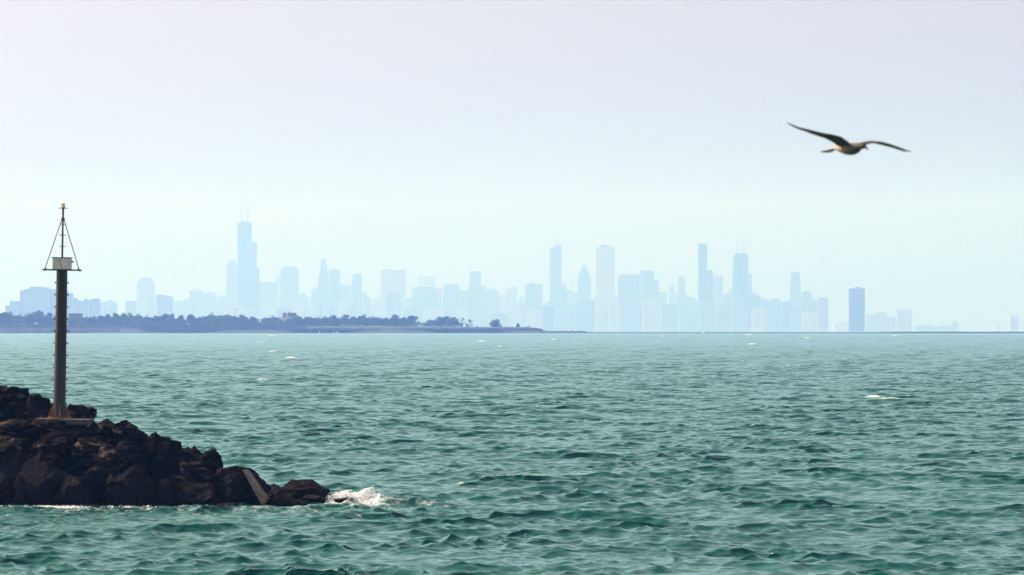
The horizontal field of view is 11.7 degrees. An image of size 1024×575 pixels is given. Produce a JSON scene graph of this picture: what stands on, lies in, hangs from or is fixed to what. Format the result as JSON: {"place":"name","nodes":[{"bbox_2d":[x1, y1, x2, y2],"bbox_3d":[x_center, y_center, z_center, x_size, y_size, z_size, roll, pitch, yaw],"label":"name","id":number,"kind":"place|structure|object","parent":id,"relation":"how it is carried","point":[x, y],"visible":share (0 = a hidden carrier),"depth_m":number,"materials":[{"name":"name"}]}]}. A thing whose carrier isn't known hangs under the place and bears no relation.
{"place":"outdoors","nodes":[
{"label":"outdoors","id":0,"kind":"place"},
{"bbox_2d":[0,326,542,332],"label":"spit ground","id":1,"kind":"structure","parent":0,"point":[382,330],"depth_m":4007.53,"materials":[{"name":"grey soil"}]},
{"bbox_2d":[0,321,541,331],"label":"undergrowth","id":2,"kind":"object","parent":1,"relation":"on","point":[122,326],"visible":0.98,"depth_m":4024.71,"materials":[{"name":"green plant"}]},
{"bbox_2d":[0,328,583,332],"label":"riprap","id":3,"kind":"object","parent":1,"relation":"on","point":[83,330],"visible":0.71,"depth_m":4003.59,"materials":[{"name":"stone"}]},
{"bbox_2d":[289,328,540,331],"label":"bank bushes","id":4,"kind":"object","parent":1,"relation":"on","point":[355,329],"visible":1,"depth_m":4005.17,"materials":[{"name":"blue plant"}]},
{"bbox_2d":[0,332,1023,574],"bbox_3d":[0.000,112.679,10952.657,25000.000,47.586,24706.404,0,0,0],"label":"lake water","id":5,"kind":"structure","parent":0,"point":[549,453],"depth_m":183.62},
{"bbox_2d":[0,462,17,506],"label":"boulder","id":6,"kind":"object","parent":5,"relation":"in","point":[8,476],"visible":0.95,"depth_m":127.32,"materials":[{"name":"black stone"}]},
{"bbox_2d":[20,458,68,505],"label":"boulder","id":7,"kind":"object","parent":5,"relation":"in","point":[43,478],"visible":0.83,"depth_m":127.47,"materials":[{"name":"black stone"}]},
{"bbox_2d":[5,449,29,474],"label":"boulder","id":8,"kind":"object","parent":7,"relation":"on","point":[15,461],"visible":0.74,"depth_m":128.33,"materials":[{"name":"black stone"}]},
{"bbox_2d":[0,438,23,461],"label":"boulder","id":9,"kind":"object","parent":8,"relation":"on","point":[10,447],"visible":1,"depth_m":128.57,"materials":[{"name":"brown stone"}]},
{"bbox_2d":[0,435,23,444],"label":"boulder","id":10,"kind":"object","parent":9,"relation":"on","point":[8,438],"visible":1,"depth_m":129.02,"materials":[{"name":"brown stone"}]},
{"bbox_2d":[0,419,40,442],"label":"boulder","id":11,"kind":"object","parent":10,"relation":"on","point":[26,431],"visible":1,"depth_m":129.29,"materials":[{"name":"brown stone"}]},
{"bbox_2d":[13,473,26,502],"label":"boulder","id":12,"kind":"object","parent":7,"relation":"on","point":[20,483],"visible":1,"depth_m":127.18,"materials":[{"name":"brown stone"}]},
{"bbox_2d":[28,430,65,464],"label":"boulder","id":13,"kind":"object","parent":7,"relation":"on","point":[50,447],"visible":1,"depth_m":128.50,"materials":[{"name":"brown stone"}]},
{"bbox_2d":[52,475,95,506],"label":"boulder","id":14,"kind":"object","parent":5,"relation":"in","point":[74,491],"visible":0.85,"depth_m":127.18,"materials":[{"name":"black stone"}]},
{"bbox_2d":[106,464,154,505],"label":"boulder","id":15,"kind":"object","parent":5,"relation":"in","point":[134,486],"visible":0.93,"depth_m":127.27,"materials":[{"name":"black stone"}]},
{"bbox_2d":[81,463,119,500],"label":"boulder","id":16,"kind":"object","parent":15,"relation":"on","point":[94,477],"visible":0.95,"depth_m":127.86,"materials":[{"name":"black stone"}]},
{"bbox_2d":[92,445,127,469],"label":"boulder","id":17,"kind":"object","parent":16,"relation":"on","point":[110,456],"visible":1,"depth_m":127.99,"materials":[{"name":"brown stone"}]},
{"bbox_2d":[115,440,150,468],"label":"boulder","id":18,"kind":"object","parent":17,"relation":"on","point":[133,453],"visible":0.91,"depth_m":128.65,"materials":[{"name":"black stone"}]},
{"bbox_2d":[71,437,115,466],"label":"boulder","id":19,"kind":"object","parent":18,"relation":"on","point":[85,451],"visible":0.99,"depth_m":128.47,"materials":[{"name":"brown stone"}]},
{"bbox_2d":[58,425,95,449],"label":"boulder","id":20,"kind":"object","parent":19,"relation":"on","point":[73,434],"visible":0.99,"depth_m":129.11,"materials":[{"name":"black stone"}]},
{"bbox_2d":[29,418,66,434],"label":"boulder","id":21,"kind":"object","parent":20,"relation":"on","point":[46,428],"visible":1,"depth_m":129.14,"materials":[{"name":"brown stone"}]},
{"bbox_2d":[35,418,93,424],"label":"concrete slab","id":22,"kind":"structure","parent":20,"relation":"on","point":[73,421],"depth_m":129.23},
{"bbox_2d":[42,203,81,417],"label":"harbour beacon","id":23,"kind":"object","parent":22,"relation":"on","point":[61,266],"visible":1,"depth_m":129.87,"materials":[{"name":"grey paint"}]},
{"bbox_2d":[0,418,331,504],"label":"jetty rubble","id":24,"kind":"object","parent":5,"relation":"in","point":[69,464],"visible":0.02,"depth_m":130.32,"materials":[{"name":"black stone"}]},
{"bbox_2d":[0,385,29,419],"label":"boulder","id":25,"kind":"object","parent":24,"relation":"on","point":[13,399],"visible":0.87,"depth_m":131.26,"materials":[{"name":"brown stone"}]},
{"bbox_2d":[15,412,45,422],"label":"boulder","id":26,"kind":"object","parent":24,"relation":"on","point":[31,416],"visible":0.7,"depth_m":130.17,"materials":[{"name":"brown stone"}]},
{"bbox_2d":[24,393,52,417],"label":"boulder","id":27,"kind":"object","parent":24,"relation":"on","point":[37,403],"visible":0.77,"depth_m":130.76,"materials":[{"name":"black stone"}]},
{"bbox_2d":[67,404,96,426],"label":"boulder","id":28,"kind":"object","parent":24,"relation":"on","point":[80,411],"visible":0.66,"depth_m":130.67,"materials":[{"name":"brown stone"}]},
{"bbox_2d":[88,421,116,443],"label":"boulder","id":29,"kind":"object","parent":24,"relation":"on","point":[103,433],"visible":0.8,"depth_m":129.63,"materials":[{"name":"brown stone"}]},
{"bbox_2d":[112,420,138,441],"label":"boulder","id":30,"kind":"object","parent":24,"relation":"on","point":[125,430],"visible":1,"depth_m":129.50,"materials":[{"name":"brown stone"}]},
{"bbox_2d":[154,439,186,480],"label":"boulder","id":31,"kind":"object","parent":24,"relation":"on","point":[171,455],"visible":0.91,"depth_m":128.69,"materials":[{"name":"black stone"}]},
{"bbox_2d":[141,432,164,462],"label":"boulder","id":32,"kind":"object","parent":31,"relation":"on","point":[151,444],"visible":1,"depth_m":129.20,"materials":[{"name":"black stone"}]},
{"bbox_2d":[153,479,179,505],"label":"boulder","id":33,"kind":"object","parent":5,"relation":"in","point":[164,490],"visible":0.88,"depth_m":127.30,"materials":[{"name":"black stone"}]},
{"bbox_2d":[174,482,221,504],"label":"boulder","id":34,"kind":"object","parent":5,"relation":"in","point":[191,493],"visible":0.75,"depth_m":127.24,"materials":[{"name":"black stone"}]},
{"bbox_2d":[208,466,265,503],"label":"boulder","id":35,"kind":"object","parent":5,"relation":"in","point":[231,483],"visible":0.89,"depth_m":127.51,"materials":[{"name":"black stone"}]},
{"bbox_2d":[178,457,213,482],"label":"boulder","id":36,"kind":"object","parent":35,"relation":"on","point":[192,470],"visible":1,"depth_m":128.02,"materials":[{"name":"brown stone"}]},
{"bbox_2d":[198,448,223,481],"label":"boulder","id":37,"kind":"object","parent":36,"relation":"on","point":[211,459],"visible":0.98,"depth_m":128.72,"materials":[{"name":"black stone"}]},
{"bbox_2d":[243,469,268,504],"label":"stone slab","id":38,"kind":"object","parent":35,"relation":"on","point":[261,495],"depth_m":127.04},
{"bbox_2d":[265,498,295,506],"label":"boulder","id":39,"kind":"object","parent":5,"relation":"in","point":[283,502],"visible":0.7,"depth_m":127.00,"materials":[{"name":"brown stone"}]},
{"bbox_2d":[269,479,330,502],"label":"boulder","id":40,"kind":"object","parent":5,"relation":"in","point":[297,489],"visible":0.73,"depth_m":128.01,"materials":[{"name":"black stone"}]},
{"bbox_2d":[325,486,390,503],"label":"surf splash","id":41,"kind":"object","parent":5,"relation":"on","point":[362,496],"visible":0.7,"depth_m":128.08,"materials":[{"name":"white liquid"}]},
{"bbox_2d":[583,331,1023,332],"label":"breakwater","id":42,"kind":"object","parent":5,"relation":"in","point":[805,332],"visible":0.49,"depth_m":4001.04,"materials":[{"name":"stone"}]},
{"bbox_2d":[0,0,1023,330],"label":"sky","id":43,"kind":"structure","parent":0,"point":[446,140],"materials":[{"name":"white"}]},
{"bbox_2d":[563,331,1023,331],"bbox_3d":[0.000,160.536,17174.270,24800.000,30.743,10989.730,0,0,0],"label":"shore","id":44,"kind":"structure","parent":0,"point":[803,331],"depth_m":11901.89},
{"bbox_2d":[5,301,19,326],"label":"office block","id":45,"kind":"structure","parent":44,"relation":"on","point":[13,307],"depth_m":12302.65,"materials":[{"name":"metal"}]},
{"bbox_2d":[20,287,52,324],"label":"apartment block","id":46,"kind":"structure","parent":44,"relation":"on","point":[34,299],"depth_m":12400.14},
{"bbox_2d":[53,289,72,323],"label":"apartment block","id":47,"kind":"structure","parent":44,"relation":"on","point":[70,303],"depth_m":12700.10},
{"bbox_2d":[89,299,100,324],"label":"apartment block","id":48,"kind":"structure","parent":44,"relation":"on","point":[95,307],"depth_m":12299.99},
{"bbox_2d":[101,300,117,327],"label":"apartment block","id":49,"kind":"structure","parent":44,"relation":"on","point":[110,307],"depth_m":16999.98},
{"bbox_2d":[137,277,154,322],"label":"residential tower","id":50,"kind":"structure","parent":44,"relation":"on","point":[145,294],"depth_m":17500.31,"materials":[{"name":"metal"}]},
{"bbox_2d":[156,295,172,320],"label":"office block","id":51,"kind":"structure","parent":44,"relation":"on","point":[164,304],"depth_m":15000.03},
{"bbox_2d":[173,299,188,324],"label":"office block","id":52,"kind":"structure","parent":44,"relation":"on","point":[180,307],"depth_m":19499.95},
{"bbox_2d":[189,289,203,322],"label":"office block","id":53,"kind":"structure","parent":44,"relation":"on","point":[196,304],"depth_m":19300.13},
{"bbox_2d":[204,292,215,316],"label":"office block","id":54,"kind":"structure","parent":44,"relation":"on","point":[209,302],"depth_m":19400.13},
{"bbox_2d":[216,295,226,323],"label":"office block","id":55,"kind":"structure","parent":44,"relation":"on","point":[221,303],"depth_m":19700.04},
{"bbox_2d":[226,260,237,306],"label":"office tower","id":56,"kind":"structure","parent":44,"relation":"on","point":[232,281],"depth_m":19900.72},
{"bbox_2d":[226,305,244,323],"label":"apartment block","id":57,"kind":"structure","parent":44,"relation":"on","point":[239,310],"depth_m":17999.90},
{"bbox_2d":[238,206,259,321],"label":"office tower","id":58,"kind":"structure","parent":44,"relation":"on","point":[248,284],"depth_m":19201.14,"materials":[{"name":"metal"}]},
{"bbox_2d":[260,303,275,321],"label":"apartment block","id":59,"kind":"structure","parent":44,"relation":"on","point":[267,310],"depth_m":18179.90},
{"bbox_2d":[260,282,276,316],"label":"office block","id":60,"kind":"structure","parent":44,"relation":"on","point":[268,292],"depth_m":19600.40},
{"bbox_2d":[280,262,298,308],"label":"office tower","id":61,"kind":"structure","parent":44,"relation":"on","point":[289,289],"depth_m":19300.58,"materials":[{"name":"metal"}]},
{"bbox_2d":[292,303,311,318],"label":"apartment block","id":62,"kind":"structure","parent":44,"relation":"on","point":[298,308],"depth_m":18359.93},
{"bbox_2d":[318,259,328,317],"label":"office tower","id":63,"kind":"structure","parent":44,"relation":"on","point":[323,290],"depth_m":19400.52,"materials":[{"name":"blue glass"}]},
{"bbox_2d":[329,269,340,316],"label":"office tower","id":64,"kind":"structure","parent":44,"relation":"on","point":[334,286],"depth_m":19500.52,"materials":[{"name":"blue glass"}]},
{"bbox_2d":[337,301,347,325],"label":"apartment block","id":65,"kind":"structure","parent":44,"relation":"on","point":[342,307],"depth_m":18539.94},
{"bbox_2d":[352,273,361,312],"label":"residential tower","id":66,"kind":"structure","parent":44,"relation":"on","point":[356,292],"depth_m":19200.40,"materials":[{"name":"blue glass"}]},
{"bbox_2d":[370,303,384,325],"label":"apartment block","id":67,"kind":"structure","parent":44,"relation":"on","point":[377,310],"depth_m":18719.87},
{"bbox_2d":[381,270,405,320],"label":"office tower","id":68,"kind":"structure","parent":44,"relation":"on","point":[393,281],"depth_m":19300.64,"materials":[{"name":"metal"}]},
{"bbox_2d":[387,293,401,318],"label":"apartment block","id":69,"kind":"structure","parent":44,"relation":"on","point":[394,303],"depth_m":18000.07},
{"bbox_2d":[412,287,436,325],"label":"office block","id":70,"kind":"structure","parent":44,"relation":"on","point":[424,297],"depth_m":19500.22,"materials":[{"name":"blue glass"}]},
{"bbox_2d":[418,276,434,286],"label":"office tower","id":71,"kind":"structure","parent":44,"relation":"on","point":[426,281],"depth_m":20900.82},
{"bbox_2d":[422,307,440,325],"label":"apartment block","id":72,"kind":"structure","parent":44,"relation":"on","point":[431,313],"depth_m":18179.81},
{"bbox_2d":[443,284,459,313],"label":"apartment block","id":73,"kind":"structure","parent":44,"relation":"on","point":[451,297],"depth_m":19500.25,"materials":[{"name":"blue glass"}]},
{"bbox_2d":[456,308,468,326],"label":"apartment block","id":74,"kind":"structure","parent":44,"relation":"on","point":[461,313],"depth_m":18359.76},
{"bbox_2d":[468,271,480,326],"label":"residential tower","id":75,"kind":"structure","parent":44,"relation":"on","point":[474,299],"depth_m":19601.74,"materials":[{"name":"blue glass"}]},
{"bbox_2d":[472,305,488,326],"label":"apartment block","id":76,"kind":"structure","parent":44,"relation":"on","point":[480,316],"depth_m":18449.73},
{"bbox_2d":[486,288,498,326],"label":"apartment block","id":77,"kind":"structure","parent":44,"relation":"on","point":[492,299],"depth_m":19900.18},
{"bbox_2d":[490,313,507,326],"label":"apartment block","id":78,"kind":"structure","parent":44,"relation":"on","point":[502,318],"depth_m":18539.69,"materials":[{"name":"blue glass"}]},
{"bbox_2d":[506,287,516,326],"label":"residential tower","id":79,"kind":"structure","parent":44,"relation":"on","point":[511,299],"depth_m":19700.19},
{"bbox_2d":[509,311,522,326],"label":"apartment block","id":80,"kind":"structure","parent":44,"relation":"on","point":[515,317],"depth_m":18629.67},
{"bbox_2d":[525,283,542,329],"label":"office tower","id":81,"kind":"structure","parent":44,"relation":"on","point":[533,296],"depth_m":19200.28,"materials":[{"name":"blue glass"}]},
{"bbox_2d":[526,309,541,328],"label":"apartment block","id":82,"kind":"structure","parent":44,"relation":"on","point":[533,318],"depth_m":18719.66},
{"bbox_2d":[543,306,553,330],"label":"apartment block","id":83,"kind":"structure","parent":44,"relation":"on","point":[548,318],"depth_m":17999.68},
{"bbox_2d":[550,245,560,330],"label":"glass tower","id":84,"kind":"structure","parent":44,"relation":"on","point":[555,277],"depth_m":19300.79,"materials":[{"name":"glass"}]},
{"bbox_2d":[557,310,574,330],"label":"apartment block","id":85,"kind":"structure","parent":44,"relation":"on","point":[565,320],"depth_m":18089.65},
{"bbox_2d":[577,264,590,301],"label":"office tower","id":86,"kind":"structure","parent":44,"relation":"on","point":[583,286],"depth_m":19500.65,"materials":[{"name":"blue glass"}]},
{"bbox_2d":[576,301,594,330],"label":"apartment block","id":87,"kind":"structure","parent":44,"relation":"on","point":[585,315],"depth_m":18179.73,"materials":[{"name":"blue glass"}]},
{"bbox_2d":[597,311,607,330],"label":"apartment block","id":88,"kind":"structure","parent":44,"relation":"on","point":[602,320],"depth_m":18269.62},
{"bbox_2d":[596,243,613,330],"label":"office tower","id":89,"kind":"structure","parent":44,"relation":"on","point":[604,276],"depth_m":19200.84,"materials":[{"name":"metal"}]},
{"bbox_2d":[609,303,619,330],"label":"apartment block","id":90,"kind":"structure","parent":44,"relation":"on","point":[614,317],"depth_m":18359.70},
{"bbox_2d":[618,275,638,330],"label":"hotel block","id":91,"kind":"structure","parent":44,"relation":"on","point":[628,291],"depth_m":19300.37,"materials":[{"name":"blue glass"}]},
{"bbox_2d":[625,308,641,330],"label":"apartment block","id":92,"kind":"structure","parent":44,"relation":"on","point":[633,319],"depth_m":18449.64,"materials":[{"name":"blue glass"}]},
{"bbox_2d":[639,270,653,330],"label":"hotel tower","id":93,"kind":"structure","parent":44,"relation":"on","point":[646,283],"depth_m":19200.66,"materials":[{"name":"blue glass"}]},
{"bbox_2d":[643,297,659,330],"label":"apartment block","id":94,"kind":"structure","parent":44,"relation":"on","point":[651,313],"depth_m":18539.78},
{"bbox_2d":[661,304,677,330],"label":"apartment block","id":95,"kind":"structure","parent":44,"relation":"on","point":[669,317],"depth_m":18629.69,"materials":[{"name":"blue glass"}]},
{"bbox_2d":[678,275,684,307],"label":"residential tower","id":96,"kind":"structure","parent":44,"relation":"on","point":[681,291],"depth_m":19700.44,"materials":[{"name":"blue glass"}]},
{"bbox_2d":[678,307,697,330],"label":"apartment block","id":97,"kind":"structure","parent":44,"relation":"on","point":[687,318],"depth_m":18719.66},
{"bbox_2d":[698,243,706,330],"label":"glass tower","id":98,"kind":"structure","parent":44,"relation":"on","point":[702,271],"depth_m":18200.88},
{"bbox_2d":[700,301,715,330],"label":"apartment block","id":99,"kind":"structure","parent":44,"relation":"on","point":[707,315],"depth_m":17999.73,"materials":[{"name":"blue glass"}]},
{"bbox_2d":[707,270,712,302],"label":"residential tower","id":100,"kind":"structure","parent":44,"relation":"on","point":[709,285],"depth_m":18500.61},
{"bbox_2d":[713,274,722,307],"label":"office tower","id":101,"kind":"structure","parent":44,"relation":"on","point":[717,289],"depth_m":19600.53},
{"bbox_2d":[716,305,730,330],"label":"apartment block","id":102,"kind":"structure","parent":44,"relation":"on","point":[723,317],"depth_m":18089.70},
{"bbox_2d":[732,236,748,295],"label":"office tower","id":103,"kind":"structure","parent":44,"relation":"on","point":[740,273],"depth_m":18700.99,"materials":[{"name":"metal"}]},
{"bbox_2d":[731,296,751,330],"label":"hotel block","id":104,"kind":"structure","parent":44,"relation":"on","point":[741,314],"depth_m":18399.84,"materials":[{"name":"blue glass"}]},
{"bbox_2d":[752,308,764,330],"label":"apartment block","id":105,"kind":"structure","parent":44,"relation":"on","point":[758,319],"depth_m":18179.67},
{"bbox_2d":[766,310,780,330],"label":"apartment block","id":106,"kind":"structure","parent":44,"relation":"on","point":[773,320],"depth_m":18269.65,"materials":[{"name":"blue glass"}]},
{"bbox_2d":[782,300,790,330],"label":"apartment block","id":107,"kind":"structure","parent":44,"relation":"on","point":[786,317],"depth_m":18599.72,"materials":[{"name":"blue glass"}]},
{"bbox_2d":[789,272,800,309],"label":"residential tower","id":108,"kind":"structure","parent":44,"relation":"on","point":[795,292],"depth_m":18800.56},
{"bbox_2d":[791,309,800,330],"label":"apartment block","id":109,"kind":"structure","parent":44,"relation":"on","point":[795,319],"depth_m":18359.61,"materials":[{"name":"blue glass"}]},
{"bbox_2d":[801,291,811,330],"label":"residential tower","id":110,"kind":"structure","parent":44,"relation":"on","point":[805,301],"depth_m":18500.12,"materials":[{"name":"blue glass"}]},
{"bbox_2d":[802,311,817,330],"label":"apartment block","id":111,"kind":"structure","parent":44,"relation":"on","point":[809,320],"depth_m":18449.61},
{"bbox_2d":[818,297,827,330],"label":"apartment slab","id":112,"kind":"structure","parent":44,"relation":"on","point":[822,313],"depth_m":17299.81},
{"bbox_2d":[848,287,864,330],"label":"residential tower","id":113,"kind":"structure","parent":44,"relation":"on","point":[856,308],"depth_m":13699.98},
{"bbox_2d":[865,312,886,330],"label":"apartment block","id":114,"kind":"structure","parent":44,"relation":"on","point":[877,321],"depth_m":19499.56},
{"bbox_2d":[896,309,911,330],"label":"apartment block","id":115,"kind":"structure","parent":44,"relation":"on","point":[903,319],"depth_m":19499.62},
{"bbox_2d":[914,325,950,330],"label":"apartment block","id":116,"kind":"structure","parent":44,"relation":"on","point":[933,328],"depth_m":19499.35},
{"bbox_2d":[787,122,910,154],"bbox_3d":[2.900,-1.274,43.114,0.616,0.273,1.178,0,-1,33],"label":"gull","id":117,"kind":"object","parent":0,"point":[845,147],"visible":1,"depth_m":42.93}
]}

